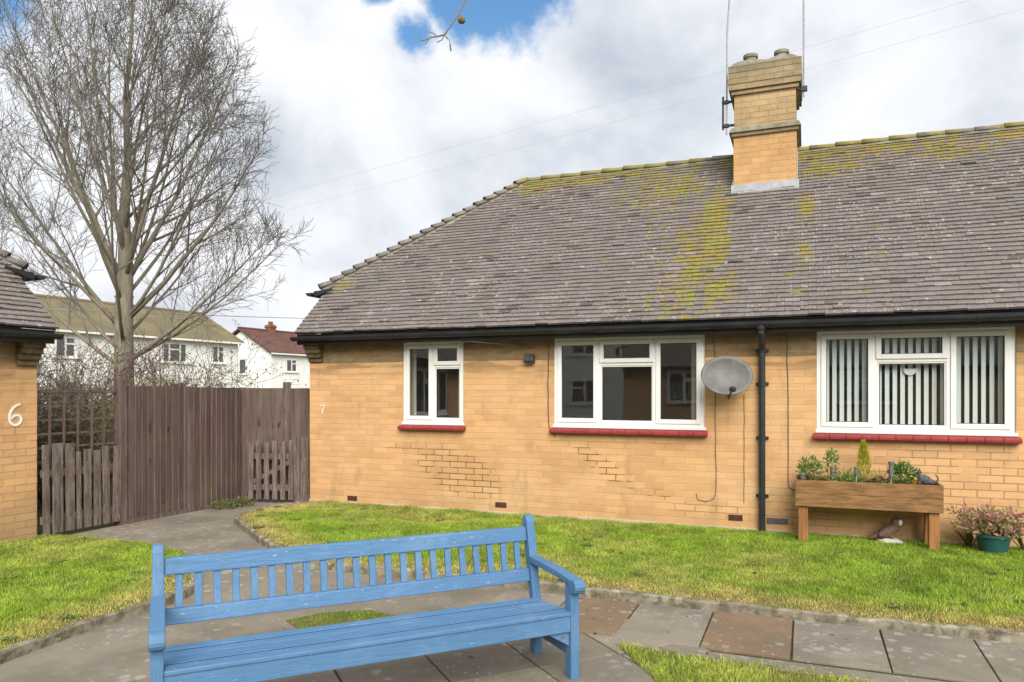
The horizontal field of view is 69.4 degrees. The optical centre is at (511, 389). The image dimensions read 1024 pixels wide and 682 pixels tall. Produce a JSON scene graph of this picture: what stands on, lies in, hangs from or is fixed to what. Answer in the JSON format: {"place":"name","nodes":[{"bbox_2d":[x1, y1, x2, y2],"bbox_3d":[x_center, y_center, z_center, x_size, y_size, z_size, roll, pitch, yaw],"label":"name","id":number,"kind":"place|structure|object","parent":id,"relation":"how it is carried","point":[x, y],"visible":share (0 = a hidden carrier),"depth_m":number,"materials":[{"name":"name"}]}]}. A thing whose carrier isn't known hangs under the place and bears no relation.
{"place":"outdoors","nodes":[
{"label":"outdoors","id":0,"kind":"place"},
{"bbox_2d":[37,419,113,535],"bbox_3d":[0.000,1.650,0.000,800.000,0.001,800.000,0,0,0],"label":"ground","id":1,"kind":"structure","parent":0,"point":[40,527],"depth_m":9.05,"materials":[{"name":"grey concrete"}]},
{"bbox_2d":[0,249,63,541],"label":"bungalow","id":2,"kind":"object","parent":1,"relation":"on","point":[22,347],"visible":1,"depth_m":7.68,"materials":[{"name":"brick"}]},
{"bbox_2d":[37,330,111,445],"bbox_3d":[-8.530,0.231,13.242,3.273,2.812,2.747,0,0,13],"label":"garden shrub","id":3,"kind":"object","parent":1,"relation":"on","point":[66,373],"visible":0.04,"depth_m":12.92,"materials":[{"name":"brown plant"}]},
{"bbox_2d":[37,346,118,508],"bbox_3d":[-6.629,0.375,10.308,3.661,2.526,2.836,0,0,41],"label":"garden shrub","id":4,"kind":"object","parent":1,"relation":"on","point":[39,493],"visible":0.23,"depth_m":10.29,"materials":[{"name":"brown plant"}]},
{"bbox_2d":[37,315,194,484],"bbox_3d":[-7.350,0.160,12.378,4.225,2.966,3.865,0,0,22],"label":"garden shrub","id":5,"kind":"object","parent":1,"relation":"on","point":[87,368],"visible":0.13,"depth_m":12.44,"materials":[{"name":"brown plant"}]},
{"bbox_2d":[26,293,245,413],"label":"white house","id":6,"kind":"structure","parent":1,"relation":"on","point":[149,329],"depth_m":46.72,"materials":[{"name":"paint"}]},
{"bbox_2d":[51,336,80,358],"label":"window","id":7,"kind":"structure","parent":6,"relation":"in","point":[63,341],"depth_m":41.18,"materials":[{"name":"white plastic"}]},
{"bbox_2d":[158,342,190,363],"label":"window","id":8,"kind":"structure","parent":6,"relation":"in","point":[186,346],"depth_m":47.48,"materials":[{"name":"white plastic"}]},
{"bbox_2d":[210,345,226,364],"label":"window","id":9,"kind":"structure","parent":6,"relation":"in","point":[215,349],"depth_m":50.42,"materials":[{"name":"white plastic"}]},
{"bbox_2d":[42,313,263,438],"bbox_3d":[-6.168,0.118,13.023,3.628,3.039,3.810,0,0,-23],"label":"garden shrub","id":10,"kind":"object","parent":1,"relation":"on","point":[145,358],"visible":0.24,"depth_m":13.07,"materials":[{"name":"brown plant"}]},
{"bbox_2d":[0,0,314,477],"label":"bare tree","id":11,"kind":"object","parent":1,"relation":"on","point":[122,272],"visible":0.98,"depth_m":13.72,"materials":[{"name":"grey plant"}]},
{"bbox_2d":[44,339,277,454],"bbox_3d":[-5.921,0.400,11.960,3.008,2.475,3.293,0,0,30],"label":"garden shrub","id":12,"kind":"object","parent":1,"relation":"on","point":[193,384],"visible":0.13,"depth_m":12.03,"materials":[{"name":"brown plant"}]},
{"bbox_2d":[114,378,240,525],"bbox_3d":[-4.265,0.755,9.622,0.100,1.790,1.940,0,0,24],"label":"board fence","id":13,"kind":"object","parent":1,"relation":"on","point":[181,450],"visible":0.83,"depth_m":9.46,"materials":[{"name":"brown wood"}]},
{"bbox_2d":[37,390,116,497],"bbox_3d":[-4.887,0.593,8.323,0.040,1.186,1.020,0,0,25],"label":"trellis","id":14,"kind":"object","parent":13,"relation":"attached to","point":[77,419],"visible":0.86,"depth_m":8.31,"materials":[{"name":"brown wood"}]},
{"bbox_2d":[40,443,121,534],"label":"picket gate","id":15,"kind":"structure","parent":13,"relation":"attached to","point":[57,472],"depth_m":8.22,"materials":[{"name":"brown wood"}]},
{"bbox_2d":[115,317,305,387],"bbox_3d":[-4.871,0.195,12.624,3.005,2.885,3.445,0,0,28],"label":"garden shrub","id":16,"kind":"object","parent":1,"relation":"on","point":[237,376],"visible":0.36,"depth_m":12.50,"materials":[{"name":"brown plant"}]},
{"bbox_2d":[232,321,309,387],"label":"white house","id":17,"kind":"structure","parent":1,"relation":"on","point":[293,362],"depth_m":66.53,"materials":[{"name":"paint"}]},
{"bbox_2d":[238,358,246,374],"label":"window","id":18,"kind":"structure","parent":17,"relation":"in","point":[242,363],"depth_m":66.53,"materials":[{"name":"grey glass"}]},
{"bbox_2d":[285,359,298,372],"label":"window","id":19,"kind":"structure","parent":17,"relation":"in","point":[291,365],"depth_m":67.12,"materials":[{"name":"white plastic"}]},
{"bbox_2d":[241,382,309,501],"bbox_3d":[-3.304,0.770,10.682,1.427,1.760,0.100,0,0,-10],"label":"board fence","id":20,"kind":"object","parent":1,"relation":"on","point":[270,415],"visible":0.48,"depth_m":10.62,"materials":[{"name":"brown wood"}]},
{"bbox_2d":[294,436,308,501],"bbox_3d":[-2.911,1.147,10.223,0.183,1.005,0.102,0,0,20],"label":"gate post","id":21,"kind":"object","parent":1,"relation":"on","point":[301,468],"visible":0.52,"depth_m":10.18,"materials":[{"name":"brown wood"}]},
{"bbox_2d":[248,440,293,499],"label":"picket gate","id":22,"kind":"structure","parent":21,"relation":"attached to","point":[283,487],"depth_m":10.42,"materials":[{"name":"brown wood"}]},
{"bbox_2d":[418,0,466,50],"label":"overhanging tree","id":23,"kind":"object","parent":1,"relation":"on","point":[461,19],"visible":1,"depth_m":6.00,"materials":[{"name":"grey plant"}]},
{"bbox_2d":[290,48,1023,547],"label":"bungalow","id":24,"kind":"object","parent":1,"relation":"on","point":[862,274],"visible":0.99,"depth_m":8.97,"materials":[{"name":"brick"}]},
{"bbox_2d":[397,341,465,430],"bbox_3d":[-1.003,0.045,9.626,0.948,1.380,0.307,0,0,22],"label":"window","id":25,"kind":"structure","parent":24,"relation":"in","point":[414,422],"depth_m":9.58,"materials":[{"name":"white plastic"}]},
{"bbox_2d":[450,341,530,346],"bbox_3d":[-0.262,-0.552,9.030,1.020,0.074,0.117,0,0,6],"label":"cable","id":26,"kind":"object","parent":24,"relation":"attached to","point":[491,343],"visible":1,"depth_m":9.01,"materials":[{"name":"grey plastic"}]},
{"bbox_2d":[524,354,534,363],"bbox_3d":[0.212,-0.375,9.020,0.120,0.113,0.100,0,0,22],"label":"wall light","id":27,"kind":"object","parent":24,"relation":"attached to","point":[529,358],"visible":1,"depth_m":8.98,"materials":[{"name":"grey plastic"}]},
{"bbox_2d":[547,343,555,436],"bbox_3d":[0.479,0.001,8.959,0.108,1.140,0.009,0,0,22],"label":"cable","id":28,"kind":"object","parent":24,"relation":"attached to","point":[547,387],"visible":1,"depth_m":8.97,"materials":[{"name":"brown plastic"}]},
{"bbox_2d":[549,335,707,436],"bbox_3d":[1.359,0.045,8.689,1.851,1.380,0.308,0,0,22],"label":"window","id":29,"kind":"structure","parent":24,"relation":"in","point":[567,425],"depth_m":8.59,"materials":[{"name":"white plastic"}]},
{"bbox_2d":[696,337,716,501],"bbox_3d":[2.176,0.299,8.286,0.224,1.913,0.006,0,0,22],"label":"cable","id":30,"kind":"object","parent":24,"relation":"attached to","point":[715,430],"visible":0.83,"depth_m":8.25,"materials":[{"name":"grey plastic"}]},
{"bbox_2d":[701,356,752,398],"bbox_3d":[2.341,-0.134,7.938,0.447,0.468,0.467,0,0,-34],"label":"satellite dish","id":31,"kind":"object","parent":24,"relation":"attached to","point":[728,376],"visible":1,"depth_m":8.00,"materials":[{"name":"grey metal"}]},
{"bbox_2d":[722,0,733,134],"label":"aerial mast","id":32,"kind":"object","parent":24,"relation":"attached to","point":[726,102],"visible":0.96,"depth_m":10.03,"materials":[{"name":"metal"}]},
{"bbox_2d":[786,334,792,489],"bbox_3d":[3.000,0.243,7.959,0.093,1.683,0.007,0,0,22],"label":"cable","id":33,"kind":"object","parent":24,"relation":"attached to","point":[788,422],"visible":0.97,"depth_m":7.96,"materials":[{"name":"brown plastic"}]},
{"bbox_2d":[797,0,806,96],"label":"aerial mast","id":34,"kind":"object","parent":24,"relation":"attached to","point":[803,88],"visible":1,"depth_m":9.68,"materials":[{"name":"metal"}]},
{"bbox_2d":[903,368,916,374],"bbox_3d":[4.113,-0.184,7.644,0.124,0.074,0.012,0,0,22],"label":"hanging ornament","id":35,"kind":"object","parent":24,"relation":"hanging from","point":[909,371],"visible":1,"depth_m":7.64,"materials":[{"name":"white"}]},
{"bbox_2d":[813,326,1022,443],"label":"window","id":36,"kind":"structure","parent":24,"relation":"in","point":[949,357],"depth_m":7.58,"materials":[{"name":"white plastic"}]},
{"bbox_2d":[0,533,191,649],"bbox_3d":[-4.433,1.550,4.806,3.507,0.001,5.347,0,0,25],"label":"lawn","id":37,"kind":"structure","parent":0,"point":[187,579],"depth_m":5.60,"materials":[{"name":"plant"}]},
{"bbox_2d":[43,308,304,318],"bbox_3d":[-6.969,-1.792,17.500,10.854,0.124,0.017,0,0,-16],"label":"overhead wire","id":38,"kind":"object","parent":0,"point":[193,314],"visible":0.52,"depth_m":17.44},
{"bbox_2d":[287,609,395,628],"bbox_3d":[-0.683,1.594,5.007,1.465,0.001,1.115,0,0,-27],"label":"lawn","id":39,"kind":"structure","parent":0,"point":[337,618],"depth_m":5.15,"materials":[{"name":"plant"}]},
{"bbox_2d":[260,619,745,681],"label":"pavement","id":40,"kind":"structure","parent":0,"point":[505,662],"depth_m":4.24,"materials":[{"name":"grey concrete"}]},
{"bbox_2d":[148,514,585,681],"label":"park bench","id":41,"kind":"object","parent":40,"relation":"on","point":[535,618],"visible":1,"depth_m":3.87,"materials":[{"name":"blue paint"}]},
{"bbox_2d":[0,501,1023,681],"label":"path","id":42,"kind":"structure","parent":0,"point":[117,652],"depth_m":5.26,"materials":[{"name":"concrete"}]},
{"bbox_2d":[0,573,194,663],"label":"kerb","id":43,"kind":"structure","parent":42,"relation":"on","point":[18,649],"depth_m":4.86,"materials":[{"name":"concrete"}]},
{"bbox_2d":[209,498,235,509],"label":"weed","id":44,"kind":"object","parent":42,"relation":"on","point":[217,504],"visible":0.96,"depth_m":9.88,"materials":[{"name":"green plant"}]},
{"bbox_2d":[231,495,255,506],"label":"weed","id":45,"kind":"object","parent":42,"relation":"on","point":[244,502],"visible":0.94,"depth_m":10.12,"materials":[{"name":"green plant"}]},
{"bbox_2d":[234,501,1023,642],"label":"kerb","id":46,"kind":"structure","parent":42,"relation":"on","point":[974,632],"depth_m":5.29,"materials":[{"name":"concrete"}]},
{"bbox_2d":[616,643,888,681],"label":"kerb","id":47,"kind":"structure","parent":42,"relation":"on","point":[861,677],"depth_m":4.19,"materials":[{"name":"concrete"}]},
{"bbox_2d":[0,0,1023,332],"label":"sky","id":48,"kind":"structure","parent":0,"point":[354,87],"materials":[{"name":"white"}]},
{"bbox_2d":[55,0,969,254],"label":"overhead wire","id":49,"kind":"object","parent":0,"point":[572,113],"visible":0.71,"depth_m":32.53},
{"bbox_2d":[57,8,1022,269],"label":"overhead wire","id":50,"kind":"object","parent":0,"point":[641,114],"visible":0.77,"depth_m":32.11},
{"bbox_2d":[239,499,1023,630],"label":"lawn","id":51,"kind":"structure","parent":0,"point":[776,595],"depth_m":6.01,"materials":[{"name":"plant"}]},
{"bbox_2d":[0,505,1023,640],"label":"lawn weeds","id":52,"kind":"object","parent":51,"relation":"on","point":[523,553],"visible":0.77,"depth_m":6.19,"materials":[{"name":"green plant"}]},
{"bbox_2d":[795,475,943,550],"bbox_3d":[3.565,1.235,7.458,1.317,0.641,0.410,0,0,22],"label":"planter trough","id":53,"kind":"object","parent":51,"relation":"on","point":[926,500],"visible":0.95,"depth_m":7.27,"materials":[{"name":"wood"}]},
{"bbox_2d":[799,473,804,479],"bbox_3d":[2.985,0.923,7.597,0.060,0.140,0.058,0,0,22],"label":"solar light","id":54,"kind":"object","parent":53,"relation":"on","point":[802,476],"visible":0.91,"depth_m":7.58,"materials":[{"name":"metal"}]},
{"bbox_2d":[796,455,823,479],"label":"leafy plant","id":55,"kind":"object","parent":53,"relation":"on","point":[804,467],"visible":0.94,"depth_m":7.62,"materials":[{"name":"green plant"}]},
{"bbox_2d":[821,446,840,479],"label":"leafy plant","id":56,"kind":"object","parent":53,"relation":"on","point":[830,453],"visible":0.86,"depth_m":7.56,"materials":[{"name":"green plant"}]},
{"bbox_2d":[830,466,835,480],"bbox_3d":[3.250,0.886,7.492,0.056,0.215,0.055,0,0,22],"label":"solar light","id":57,"kind":"object","parent":53,"relation":"on","point":[832,469],"visible":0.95,"depth_m":7.48,"materials":[{"name":"metal"}]},
{"bbox_2d":[824,467,865,481],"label":"trailing plant","id":58,"kind":"object","parent":53,"relation":"on","point":[847,476],"visible":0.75,"depth_m":7.46,"materials":[{"name":"green plant"}]},
{"bbox_2d":[853,466,858,481],"bbox_3d":[3.451,0.881,7.412,0.052,0.225,0.051,0,0,22],"label":"solar light","id":59,"kind":"object","parent":53,"relation":"on","point":[856,470],"visible":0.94,"depth_m":7.40,"materials":[{"name":"metal"}]},
{"bbox_2d":[855,439,872,481],"bbox_3d":[3.550,0.729,7.461,0.184,0.490,0.183,0,0,22],"label":"dwarf conifer","id":60,"kind":"object","parent":53,"relation":"on","point":[864,453],"visible":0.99,"depth_m":7.44,"materials":[{"name":"yellow plant"}]},
{"bbox_2d":[868,468,893,483],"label":"trailing plant","id":61,"kind":"object","parent":53,"relation":"on","point":[876,477],"visible":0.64,"depth_m":7.34,"materials":[{"name":"green plant"}]},
{"bbox_2d":[888,461,894,482],"bbox_3d":[3.742,0.851,7.296,0.060,0.285,0.058,0,0,22],"label":"solar light","id":62,"kind":"object","parent":53,"relation":"on","point":[891,468],"visible":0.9,"depth_m":7.28,"materials":[{"name":"metal"}]},
{"bbox_2d":[888,460,918,483],"bbox_3d":[3.871,0.832,7.310,0.258,0.297,0.290,0,0,-42],"label":"leafy plant","id":63,"kind":"object","parent":53,"relation":"on","point":[899,466],"visible":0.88,"depth_m":7.28,"materials":[{"name":"green plant"}]},
{"bbox_2d":[911,479,923,484],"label":"flowering plant","id":64,"kind":"object","parent":53,"relation":"on","point":[914,480],"visible":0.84,"depth_m":7.20,"materials":[{"name":"yellow plant"}]},
{"bbox_2d":[915,468,938,484],"bbox_3d":[3.995,0.837,7.121,0.204,0.158,0.064,0,0,22],"label":"cat ornament","id":65,"kind":"object","parent":53,"relation":"on","point":[925,479],"visible":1,"depth_m":7.11,"materials":[{"name":"grey stone"}]},
{"bbox_2d":[868,517,902,544],"bbox_3d":[3.765,1.420,7.449,0.317,0.282,0.163,0,0,22],"label":"owl ornament","id":66,"kind":"object","parent":51,"relation":"on","point":[891,529],"visible":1,"depth_m":7.39,"materials":[{"name":"stone"}]},
{"bbox_2d":[950,517,976,546],"bbox_3d":[4.451,1.353,7.239,0.659,0.405,0.274,0,0,11],"label":"strap leaf plant","id":67,"kind":"object","parent":51,"relation":"on","point":[969,537],"visible":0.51,"depth_m":7.24,"materials":[{"name":"green plant"}]},
{"bbox_2d":[944,502,1023,553],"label":"potted shrub","id":68,"kind":"object","parent":51,"relation":"on","point":[990,529],"visible":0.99,"depth_m":6.94,"materials":[{"name":"pink plant"}]},
{"bbox_2d":[1006,522,1023,550],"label":"strap leaf plant","id":69,"kind":"object","parent":51,"relation":"on","point":[1020,541],"visible":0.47,"depth_m":7.00,"materials":[{"name":"plant"}]},
{"bbox_2d":[617,637,886,681],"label":"grass","id":70,"kind":"structure","parent":0,"point":[682,666],"depth_m":4.13,"materials":[{"name":"green plant"}]},
{"bbox_2d":[487,589,1023,681],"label":"path","id":71,"kind":"structure","parent":0,"point":[949,658],"depth_m":4.66,"materials":[{"name":"grey concrete"}]}
]}

